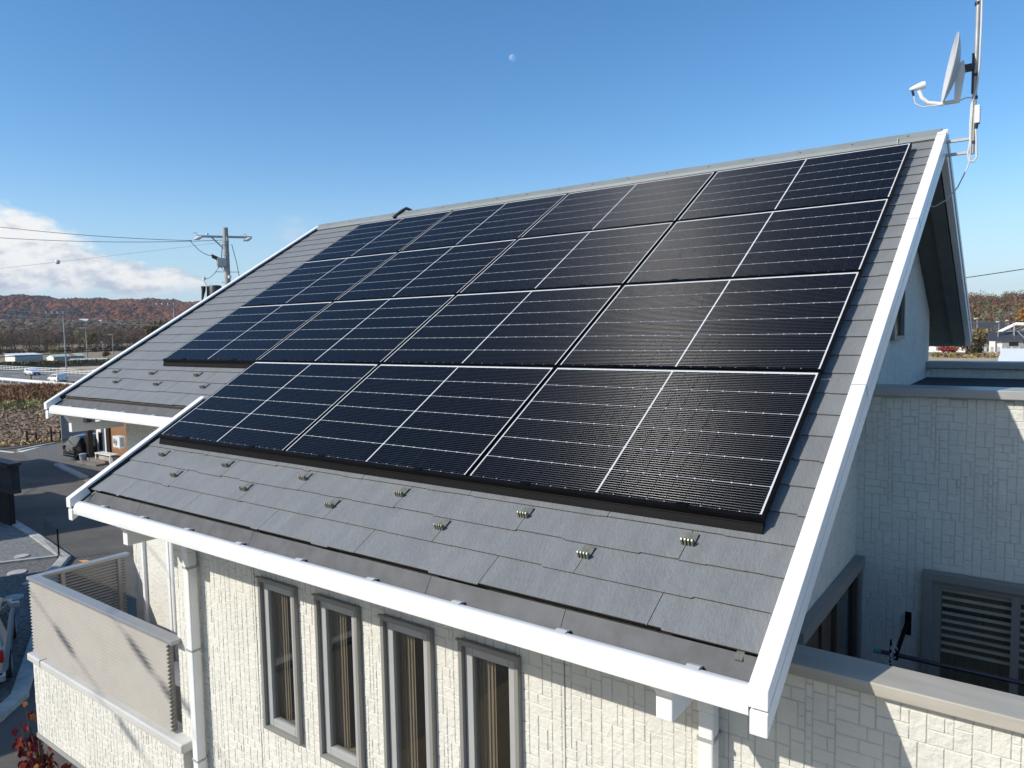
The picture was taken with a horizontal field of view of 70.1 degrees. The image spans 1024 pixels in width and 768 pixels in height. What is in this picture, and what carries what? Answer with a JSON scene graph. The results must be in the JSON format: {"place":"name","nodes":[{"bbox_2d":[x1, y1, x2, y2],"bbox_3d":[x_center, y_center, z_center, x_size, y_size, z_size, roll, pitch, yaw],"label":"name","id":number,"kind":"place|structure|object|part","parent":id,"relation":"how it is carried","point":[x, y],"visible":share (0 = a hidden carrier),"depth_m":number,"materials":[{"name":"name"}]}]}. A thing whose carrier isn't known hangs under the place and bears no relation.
{"place":"outdoors","nodes":[
{"label":"outdoors","id":0,"kind":"place"},
{"bbox_2d":[0,371,85,383],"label":"road","id":1,"kind":"structure","parent":0,"point":[22,375],"depth_m":141.74,"materials":[{"name":"asphalt"}]},
{"bbox_2d":[24,368,40,374],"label":"sports wagon","id":2,"kind":"object","parent":1,"relation":"on","point":[31,371],"visible":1,"depth_m":146.14,"materials":[{"name":"white metal"}]},
{"bbox_2d":[0,365,88,374],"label":"pipe railing","id":3,"kind":"object","parent":1,"relation":"on","point":[60,370],"visible":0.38,"depth_m":153.94,"materials":[{"name":"white metal"}]},
{"bbox_2d":[47,373,67,381],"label":"estate car","id":4,"kind":"object","parent":1,"relation":"on","point":[58,377],"visible":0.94,"depth_m":119.64,"materials":[{"name":"white metal"}]},
{"bbox_2d":[0,406,94,443],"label":"field","id":5,"kind":"structure","parent":0,"point":[13,430],"depth_m":61.33,"materials":[{"name":"plant"}]},
{"bbox_2d":[0,435,65,447],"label":"field edge grass","id":6,"kind":"structure","parent":5,"relation":"on","point":[17,442],"depth_m":51.70,"materials":[{"name":"brown plant"}]},
{"bbox_2d":[0,441,136,767],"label":"street","id":7,"kind":"structure","parent":0,"point":[47,489],"depth_m":27.58,"materials":[{"name":"asphalt"}]},
{"bbox_2d":[25,431,37,442],"bbox_3d":[-34.120,3.766,51.836,0.684,0.950,0.146,-3,5,-29],"label":"fence post","id":8,"kind":"object","parent":7,"relation":"on","point":[27,434],"visible":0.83,"depth_m":51.69,"materials":[{"name":"brown metal"}]},
{"bbox_2d":[11,701,71,767],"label":"red leaf tree","id":9,"kind":"object","parent":7,"relation":"on","point":[40,759],"visible":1,"depth_m":8.72,"materials":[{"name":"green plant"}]},
{"bbox_2d":[50,429,60,441],"bbox_3d":[-32.903,3.684,52.630,0.684,0.950,0.146,-3,5,-29],"label":"fence post","id":10,"kind":"object","parent":7,"relation":"on","point":[51,437],"visible":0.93,"depth_m":52.52,"materials":[{"name":"brown metal"}]},
{"bbox_2d":[60,415,95,442],"bbox_3d":[-30.943,3.061,53.420,0.090,2.000,4.168,1,5,25],"label":"board fence","id":11,"kind":"object","parent":7,"relation":"on","point":[66,425],"visible":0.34,"depth_m":51.84,"materials":[{"name":"wood"}]},
{"bbox_2d":[191,227,251,300],"bbox_3d":[-10.621,-0.078,27.291,2.136,11.400,0.458,-2,4,-13],"label":"utility pole","id":12,"kind":"object","parent":7,"relation":"on","point":[224,262],"visible":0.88,"depth_m":26.89,"materials":[{"name":"concrete"}]},
{"bbox_2d":[2,227,191,240],"bbox_3d":[-23.833,-7.409,27.374,24.336,4.718,0.019,-1,4,5],"label":"power line","id":13,"kind":"object","parent":12,"relation":"attached to","point":[100,236],"visible":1,"depth_m":26.84,"materials":[{"name":"rubber"}]},
{"bbox_2d":[0,242,220,268],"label":"power line","id":14,"kind":"object","parent":12,"relation":"attached to","point":[57,261],"visible":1,"depth_m":27.11,"materials":[{"name":"rubber"}]},
{"bbox_2d":[7,238,217,241],"bbox_3d":[-23.277,-6.834,27.652,25.282,3.429,0.018,-1,4,4],"label":"power line","id":15,"kind":"object","parent":12,"relation":"attached to","point":[100,241],"visible":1,"depth_m":27.28,"materials":[{"name":"rubber"}]},
{"bbox_2d":[0,302,1023,481],"bbox_3d":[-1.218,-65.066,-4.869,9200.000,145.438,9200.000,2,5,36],"label":"ground","id":16,"kind":"structure","parent":0,"point":[93,355],"depth_m":302.23,"materials":[{"name":"soil"}]},
{"bbox_2d":[0,458,20,525],"bbox_3d":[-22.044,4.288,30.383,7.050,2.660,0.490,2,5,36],"label":"dark outbuilding","id":17,"kind":"structure","parent":16,"relation":"on","point":[9,480],"depth_m":28.73,"materials":[{"name":"black"}]},
{"bbox_2d":[5,353,42,361],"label":"storage shed","id":18,"kind":"structure","parent":16,"relation":"on","point":[20,357],"depth_m":241.48,"materials":[{"name":"metal"}]},
{"bbox_2d":[0,558,57,702],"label":"gravel lot","id":19,"kind":"structure","parent":16,"relation":"on","point":[10,585],"depth_m":20.49,"materials":[{"name":"gravel"}]},
{"bbox_2d":[0,598,19,681],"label":"parked car","id":20,"kind":"object","parent":19,"relation":"on","point":[8,628],"visible":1,"depth_m":15.93,"materials":[{"name":"silver metal"}]},
{"bbox_3d":[-11.496,5.176,16.559,0.116,0.370,1.550,-4,5,-32],"label":"side window","id":21,"kind":"part","parent":20,"relation":"part of","materials":[{"name":"black glass"}]},
{"bbox_2d":[4,594,23,600],"bbox_3d":[-14.183,6.076,20.772,0.498,0.035,0.498,2,5,36],"label":"manhole cover","id":22,"kind":"object","parent":19,"relation":"on","point":[16,596],"visible":0.7,"depth_m":20.80,"materials":[{"name":"concrete"}]},
{"bbox_2d":[7,569,26,575],"bbox_3d":[-15.592,5.936,22.986,0.518,0.035,0.518,2,5,36],"label":"manhole cover","id":23,"kind":"object","parent":19,"relation":"on","point":[17,572],"visible":1,"depth_m":22.94,"materials":[{"name":"concrete"}]},
{"bbox_2d":[0,522,58,560],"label":"paved lot","id":24,"kind":"structure","parent":16,"relation":"on","point":[14,541],"depth_m":26.02,"materials":[{"name":"concrete"}]},
{"bbox_2d":[14,554,28,558],"bbox_3d":[-16.607,5.825,24.724,0.438,0.035,0.438,2,5,36],"label":"manhole cover","id":25,"kind":"object","parent":24,"relation":"on","point":[21,556],"visible":1,"depth_m":24.66,"materials":[{"name":"concrete"}]},
{"bbox_2d":[0,555,57,564],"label":"lot edging","id":26,"kind":"object","parent":24,"relation":"on","point":[28,559],"visible":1,"depth_m":24.20,"materials":[{"name":"concrete"}]},
{"bbox_2d":[1,438,68,449],"bbox_3d":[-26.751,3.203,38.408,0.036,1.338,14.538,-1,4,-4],"label":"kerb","id":27,"kind":"object","parent":16,"relation":"on","point":[32,445],"visible":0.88,"depth_m":40.99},
{"bbox_2d":[0,520,70,722],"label":"kerb","id":28,"kind":"structure","parent":16,"relation":"on","point":[14,699],"depth_m":16.18,"materials":[{"name":"concrete"}]},
{"bbox_2d":[43,518,60,555],"bbox_3d":[-15.932,5.291,25.291,0.049,0.950,2.528,-5,6,-42],"label":"fence","id":29,"kind":"object","parent":28,"relation":"on","point":[58,543],"visible":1,"depth_m":24.98,"materials":[{"name":"black metal"}]},
{"bbox_2d":[0,369,93,370],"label":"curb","id":30,"kind":"object","parent":16,"relation":"on","point":[75,369],"visible":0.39,"depth_m":53.47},
{"bbox_2d":[17,442,87,478],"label":"yard kerb","id":31,"kind":"structure","parent":16,"relation":"on","point":[76,473],"depth_m":41.21,"materials":[{"name":"concrete"}]},
{"bbox_2d":[0,358,110,368],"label":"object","id":32,"kind":"structure","parent":16,"relation":"on","point":[70,363],"depth_m":186.34,"materials":[{"name":"grey concrete"}]},
{"bbox_2d":[45,311,67,371],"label":"utility pole","id":33,"kind":"object","parent":16,"relation":"on","point":[62,313],"visible":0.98,"depth_m":153.35,"materials":[{"name":"concrete"}]},
{"bbox_2d":[2,314,162,325],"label":"power line","id":34,"kind":"object","parent":33,"relation":"attached to","point":[84,321],"visible":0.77,"depth_m":142.13,"materials":[{"name":"rubber"}]},
{"bbox_2d":[48,346,66,353],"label":"shrub","id":35,"kind":"object","parent":16,"relation":"on","point":[54,348],"visible":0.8,"depth_m":337.87,"materials":[{"name":"green plant"}]},
{"bbox_2d":[44,353,85,360],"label":"storage shed","id":36,"kind":"structure","parent":16,"relation":"on","point":[52,357],"depth_m":244.38,"materials":[{"name":"metal"}]},
{"bbox_2d":[2,348,127,356],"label":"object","id":37,"kind":"object","parent":16,"relation":"on","point":[63,353],"visible":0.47,"depth_m":51.53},
{"bbox_2d":[0,346,130,351],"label":"power line","id":38,"kind":"object","parent":37,"relation":"on","point":[64,350],"visible":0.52,"depth_m":51.54,"materials":[{"name":"rubber"}]},
{"bbox_2d":[22,443,108,477],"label":"gravel yard","id":39,"kind":"structure","parent":16,"relation":"on","point":[52,453],"depth_m":45.14,"materials":[{"name":"gravel"}]},
{"bbox_2d":[62,433,96,458],"bbox_3d":[-25.819,3.774,45.439,1.840,1.532,3.440,2,5,34],"label":"compact car","id":40,"kind":"object","parent":39,"relation":"on","point":[74,446],"visible":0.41,"depth_m":44.12,"materials":[{"name":"grey metal"}]},
{"bbox_3d":[-25.462,3.401,44.724,0.110,0.413,1.800,2,5,34],"label":"side window","id":41,"kind":"part","parent":40,"relation":"part of","materials":[{"name":"black glass"}]},
{"bbox_2d":[76,369,126,465],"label":"carport house","id":42,"kind":"structure","parent":39,"relation":"on","point":[104,437],"depth_m":43.61,"materials":[{"name":"brown metal"}]},
{"bbox_2d":[78,453,86,459],"bbox_3d":[-25.752,4.354,43.821,0.467,0.420,0.467,2,5,36],"label":"bucket","id":43,"kind":"object","parent":42,"relation":"on","point":[82,456],"visible":1,"depth_m":43.68,"materials":[{"name":"plastic"}]},
{"bbox_2d":[98,432,102,450],"bbox_3d":[-24.986,3.491,44.312,0.400,1.120,0.080,2,5,36],"label":"window","id":44,"kind":"structure","parent":42,"relation":"in","point":[100,440],"depth_m":44.23,"materials":[{"name":"black glass"}]},
{"bbox_2d":[113,435,124,448],"bbox_3d":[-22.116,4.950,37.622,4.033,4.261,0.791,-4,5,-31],"label":"air conditioner","id":45,"kind":"object","parent":42,"relation":"attached to","point":[119,441],"visible":0.99,"depth_m":38.20,"materials":[{"name":"white plastic"}]},
{"bbox_2d":[94,451,118,464],"bbox_3d":[-23.838,4.392,42.971,1.950,0.640,0.500,2,5,36],"label":"porch bench","id":46,"kind":"object","parent":39,"relation":"on","point":[110,458],"visible":0.71,"depth_m":42.73,"materials":[{"name":"white plastic"}]},
{"bbox_2d":[0,344,131,354],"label":"undergrowth","id":47,"kind":"object","parent":16,"relation":"on","point":[42,350],"visible":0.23,"depth_m":369.85,"materials":[{"name":"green plant"}]},
{"bbox_2d":[0,322,148,348],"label":"bare woodland","id":48,"kind":"object","parent":16,"relation":"on","point":[119,335],"visible":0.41,"depth_m":423.95,"materials":[{"name":"brown plant"}]},
{"bbox_2d":[60,366,99,372],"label":"bare plot","id":49,"kind":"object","parent":16,"relation":"on","point":[79,367],"visible":0.15,"depth_m":175.74,"materials":[{"name":"soil"}]},
{"bbox_2d":[80,327,87,357],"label":"utility pole","id":50,"kind":"object","parent":16,"relation":"on","point":[85,328],"visible":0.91,"depth_m":235.45,"materials":[{"name":"concrete"}]},
{"bbox_2d":[0,317,173,344],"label":"valley trees","id":51,"kind":"object","parent":16,"relation":"on","point":[55,323],"visible":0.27,"depth_m":739.41,"materials":[{"name":"brown plant"}]},
{"bbox_2d":[70,358,107,359],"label":"barrier","id":52,"kind":"object","parent":16,"relation":"on","point":[88,358],"visible":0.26,"depth_m":224.77,"materials":[{"name":"white metal"}]},
{"bbox_2d":[82,330,97,350],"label":"bushy tree","id":53,"kind":"object","parent":16,"relation":"on","point":[91,336],"visible":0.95,"depth_m":371.43,"materials":[{"name":"green plant"}]},
{"bbox_2d":[0,294,199,319],"bbox_3d":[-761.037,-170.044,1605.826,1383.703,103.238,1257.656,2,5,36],"label":"hill forest","id":54,"kind":"object","parent":16,"relation":"on","point":[97,308],"visible":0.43,"depth_m":1425.73,"materials":[{"name":"brown plant"}]},
{"bbox_2d":[102,352,110,357],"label":"shrub","id":55,"kind":"object","parent":16,"relation":"on","point":[104,354],"visible":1,"depth_m":261.86,"materials":[{"name":"brown plant"}]},
{"bbox_2d":[143,319,166,335],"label":"leafy tree","id":56,"kind":"object","parent":16,"relation":"on","point":[151,328],"visible":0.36,"depth_m":265.97,"materials":[{"name":"green plant"}]},
{"bbox_2d":[26,128,1023,767],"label":"house","id":57,"kind":"structure","parent":16,"relation":"on","point":[296,616],"depth_m":4.93,"materials":[{"name":"stone"}]},
{"bbox_2d":[140,539,174,661],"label":"wall","id":58,"kind":"structure","parent":57,"relation":"in","point":[155,556],"depth_m":8.50,"materials":[{"name":"white"}]},
{"bbox_2d":[174,661,181,722],"bbox_3d":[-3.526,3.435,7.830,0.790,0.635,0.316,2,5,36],"label":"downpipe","id":59,"kind":"object","parent":57,"relation":"on","point":[178,691],"visible":0.05,"depth_m":7.61,"materials":[{"name":"white plastic"}]},
{"bbox_2d":[255,575,303,745],"bbox_3d":[-1.454,2.118,5.821,0.582,1.515,0.986,2,5,36],"label":"window","id":60,"kind":"structure","parent":57,"relation":"in","point":[278,606],"depth_m":5.55,"materials":[{"name":"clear glass"}]},
{"bbox_2d":[311,593,365,767],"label":"window","id":61,"kind":"structure","parent":57,"relation":"in","point":[338,630],"depth_m":5.16,"materials":[{"name":"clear glass"}]},
{"bbox_2d":[392,207,411,218],"bbox_3d":[-1.478,-2.397,10.231,0.402,0.171,0.042,-2,4,-7],"label":"cable conduit","id":62,"kind":"object","parent":57,"relation":"attached to","point":[401,211],"visible":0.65,"depth_m":10.20,"materials":[{"name":"plastic"}]},
{"bbox_2d":[377,613,437,767],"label":"window","id":63,"kind":"structure","parent":57,"relation":"in","point":[407,647],"depth_m":4.77,"materials":[{"name":"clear glass"}]},
{"bbox_2d":[159,435,764,533],"bbox_3d":[-0.963,0.554,4.808,5.194,0.080,0.040,2,5,36],"label":"array skirt","id":64,"kind":"object","parent":57,"relation":"attached to","point":[715,518],"visible":1,"depth_m":4.09,"materials":[{"name":"black metal"}]},
{"bbox_2d":[455,637,523,767],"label":"window","id":65,"kind":"structure","parent":57,"relation":"in","point":[490,678],"depth_m":4.36,"materials":[{"name":"grey glass"}]},
{"bbox_2d":[797,555,864,658],"bbox_3d":[2.158,2.419,4.939,0.072,2.120,1.700,2,5,36],"label":"window","id":66,"kind":"structure","parent":57,"relation":"in","point":[833,623],"depth_m":5.01,"materials":[{"name":"grey glass"}]},
{"bbox_2d":[890,287,905,339],"bbox_3d":[3.539,-0.807,6.687,0.038,0.800,0.560,2,5,36],"label":"window","id":67,"kind":"structure","parent":57,"relation":"in","point":[898,332],"depth_m":6.86,"materials":[{"name":"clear glass"}]},
{"bbox_2d":[897,0,982,206],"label":"rooftop antenna","id":68,"kind":"object","parent":57,"relation":"attached to","point":[956,70],"visible":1,"depth_m":6.16,"materials":[{"name":"white plastic"}]},
{"bbox_2d":[873,647,1023,685],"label":"laundry pole","id":69,"kind":"object","parent":57,"relation":"attached to","point":[957,668],"visible":1,"depth_m":4.76,"materials":[{"name":"black metal"}]},
{"bbox_2d":[884,639,897,666],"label":"clothes pegs","id":70,"kind":"object","parent":69,"relation":"hanging from","point":[891,649],"visible":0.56,"depth_m":4.98,"materials":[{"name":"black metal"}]},
{"bbox_2d":[920,569,1023,695],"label":"window","id":71,"kind":"structure","parent":57,"relation":"in","point":[970,622],"depth_m":5.20,"materials":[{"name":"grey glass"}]},
{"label":"mounting rails","id":72,"kind":"object","parent":57,"relation":"on","visible":0},
{"bbox_2d":[164,301,333,360],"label":"solar panel","id":73,"kind":"object","parent":72,"relation":"on","point":[256,333],"visible":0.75,"depth_m":7.93,"materials":[{"name":"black glass"}]},
{"bbox_2d":[163,359,255,367],"bbox_3d":[-3.178,-0.216,7.620,1.723,0.080,0.039,2,5,36],"label":"array skirt","id":74,"kind":"object","parent":73,"relation":"attached to","point":[211,363],"visible":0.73,"depth_m":7.59,"materials":[{"name":"black metal"}]},
{"bbox_2d":[160,361,379,450],"bbox_3d":[-2.077,0.151,6.204,1.722,0.042,1.159,2,36,36],"label":"solar panel","id":75,"kind":"object","parent":72,"relation":"on","point":[281,406],"visible":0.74,"depth_m":6.12,"materials":[{"name":"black glass"}]},
{"bbox_2d":[241,252,397,306],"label":"solar panel","id":76,"kind":"object","parent":72,"relation":"on","point":[327,280],"visible":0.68,"depth_m":8.68,"materials":[{"name":"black glass"}]},
{"bbox_2d":[257,294,455,363],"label":"solar panel","id":77,"kind":"object","parent":72,"relation":"on","point":[379,331],"visible":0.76,"depth_m":6.88,"materials":[{"name":"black glass"}]},
{"bbox_2d":[306,210,452,261],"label":"solar panel","id":78,"kind":"object","parent":72,"relation":"on","point":[387,236],"visible":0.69,"depth_m":9.44,"materials":[{"name":"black glass"}]},
{"bbox_2d":[285,364,554,475],"bbox_3d":[-0.679,0.202,5.176,1.722,0.042,1.159,2,36,36],"label":"solar panel","id":79,"kind":"object","parent":72,"relation":"on","point":[454,419],"visible":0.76,"depth_m":5.08,"materials":[{"name":"black glass"}]},
{"bbox_2d":[335,239,517,300],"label":"solar panel","id":80,"kind":"object","parent":72,"relation":"on","point":[450,270],"visible":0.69,"depth_m":7.64,"materials":[{"name":"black glass"}]},
{"bbox_2d":[401,193,567,250],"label":"solar panel","id":81,"kind":"object","parent":72,"relation":"on","point":[501,221],"visible":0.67,"depth_m":8.40,"materials":[{"name":"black glass"}]},
{"bbox_2d":[382,285,622,367],"bbox_3d":[-0.100,-0.467,5.930,1.722,0.043,1.159,2,36,36],"label":"solar panel","id":82,"kind":"object","parent":72,"relation":"on","point":[545,327],"visible":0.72,"depth_m":5.84,"materials":[{"name":"black glass"}]},
{"bbox_2d":[458,222,674,293],"bbox_3d":[0.480,-1.135,6.685,1.722,0.043,1.159,2,36,36],"label":"solar panel","id":83,"kind":"object","parent":72,"relation":"on","point":[610,256],"visible":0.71,"depth_m":6.61,"materials":[{"name":"black glass"}]},
{"bbox_2d":[520,171,715,237],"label":"solar panel","id":84,"kind":"object","parent":72,"relation":"on","point":[655,201],"visible":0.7,"depth_m":7.37,"materials":[{"name":"black glass"}]},
{"bbox_2d":[468,367,821,520],"bbox_3d":[0.718,0.253,4.147,1.722,0.042,1.159,2,36,36],"label":"solar panel","id":85,"kind":"object","parent":72,"relation":"on","point":[724,440],"visible":0.94,"depth_m":4.03,"materials":[{"name":"black glass"}]},
{"bbox_2d":[558,271,860,374],"bbox_3d":[1.298,-0.416,4.902,1.722,0.043,1.159,2,36,36],"label":"solar panel","id":86,"kind":"object","parent":72,"relation":"on","point":[782,323],"visible":0.88,"depth_m":4.79,"materials":[{"name":"black glass"}]},
{"bbox_2d":[625,198,889,283],"bbox_3d":[1.877,-1.085,5.656,1.722,0.043,1.159,2,36,36],"label":"solar panel","id":87,"kind":"object","parent":72,"relation":"on","point":[833,238],"visible":0.92,"depth_m":5.56,"materials":[{"name":"black glass"}]},
{"bbox_2d":[677,142,911,220],"bbox_3d":[2.457,-1.753,6.411,1.722,0.043,1.159,2,36,36],"label":"solar panel","id":88,"kind":"object","parent":72,"relation":"on","point":[861,175],"visible":0.87,"depth_m":6.33,"materials":[{"name":"black glass"}]},
{"bbox_2d":[937,346,959,352],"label":"red bush","id":89,"kind":"object","parent":16,"relation":"on","point":[947,349],"visible":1,"depth_m":157.84,"materials":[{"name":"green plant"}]},
{"bbox_2d":[928,356,998,360],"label":"sandy yard","id":90,"kind":"structure","parent":16,"relation":"on","point":[962,359],"depth_m":142.42,"materials":[{"name":"soil"}]},
{"bbox_2d":[930,352,999,357],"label":"yard grass","id":91,"kind":"structure","parent":16,"relation":"on","point":[958,355],"depth_m":149.00,"materials":[{"name":"green plant"}]},
{"bbox_2d":[956,329,986,353],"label":"hedge bush","id":92,"kind":"object","parent":16,"relation":"on","point":[977,340],"visible":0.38,"depth_m":155.19,"materials":[{"name":"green plant"}]},
{"bbox_2d":[969,346,983,353],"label":"dark shrub","id":93,"kind":"object","parent":16,"relation":"on","point":[976,349],"visible":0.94,"depth_m":152.55,"materials":[{"name":"green plant"}]},
{"bbox_2d":[973,325,996,344],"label":"garden tree","id":94,"kind":"object","parent":16,"relation":"on","point":[984,332],"visible":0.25,"depth_m":184.83,"materials":[{"name":"yellow plant"}]},
{"bbox_2d":[971,321,1003,330],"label":"dark roof house","id":95,"kind":"structure","parent":16,"relation":"on","point":[985,325],"depth_m":227.41,"materials":[{"name":"tile"}]},
{"bbox_2d":[966,269,1022,277],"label":"power line","id":96,"kind":"object","parent":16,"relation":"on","point":[994,273],"visible":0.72,"depth_m":49.49,"materials":[{"name":"rubber"}]},
{"bbox_2d":[968,289,1023,329],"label":"ridge forest","id":97,"kind":"object","parent":16,"relation":"on","point":[989,301],"visible":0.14,"depth_m":387.67,"materials":[{"name":"brown plant"}]},
{"bbox_2d":[998,348,1023,360],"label":"white roof shed","id":98,"kind":"structure","parent":16,"relation":"on","point":[1011,354],"depth_m":93.96,"materials":[{"name":"metal"}]},
{"bbox_2d":[1015,308,1023,321],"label":"golden tree","id":99,"kind":"object","parent":16,"relation":"on","point":[1021,314],"visible":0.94,"depth_m":274.96,"materials":[{"name":"orange plant"}]},
{"label":"grass strip","id":100,"kind":"structure","parent":16,"relation":"on","visible":0},
{"bbox_2d":[0,397,49,409],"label":"strip grass","id":101,"kind":"structure","parent":100,"relation":"on","point":[22,404],"depth_m":80.87,"materials":[{"name":"green plant"}]},
{"bbox_2d":[0,0,1023,301],"label":"sky","id":102,"kind":"structure","parent":0,"point":[271,122],"materials":[{"name":"blue"}]},
{"bbox_2d":[929,346,965,351],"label":"white house","id":103,"kind":"structure","parent":0,"point":[933,348],"depth_m":178.50,"materials":[{"name":"tile"}]},
{"bbox_2d":[977,347,1019,355],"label":"garden wall","id":104,"kind":"structure","parent":0,"point":[991,349],"depth_m":153.07,"materials":[{"name":"concrete"}]},
{"bbox_2d":[987,329,1023,351],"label":"tiled house","id":105,"kind":"structure","parent":0,"point":[995,339],"depth_m":169.07,"materials":[{"name":"tile"}]},
{"bbox_2d":[996,322,1023,337],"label":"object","id":106,"kind":"object","parent":105,"relation":"on","point":[1013,325],"visible":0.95,"depth_m":168.85,"materials":[{"name":"metal"}]},
{"bbox_2d":[1002,342,1023,348],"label":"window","id":107,"kind":"structure","parent":105,"relation":"in","point":[1004,344],"depth_m":167.43,"materials":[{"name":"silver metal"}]},
{"label":"bank","id":108,"kind":"structure","parent":0,"visible":0},
{"bbox_2d":[0,377,72,384],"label":"guard rail","id":109,"kind":"object","parent":108,"relation":"on","point":[23,380],"visible":0.44,"depth_m":117.14,"materials":[{"name":"white metal"}]},
{"bbox_2d":[0,380,76,401],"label":"bank grass","id":110,"kind":"structure","parent":108,"relation":"on","point":[43,390],"depth_m":94.12,"materials":[{"name":"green plant"}]}
]}

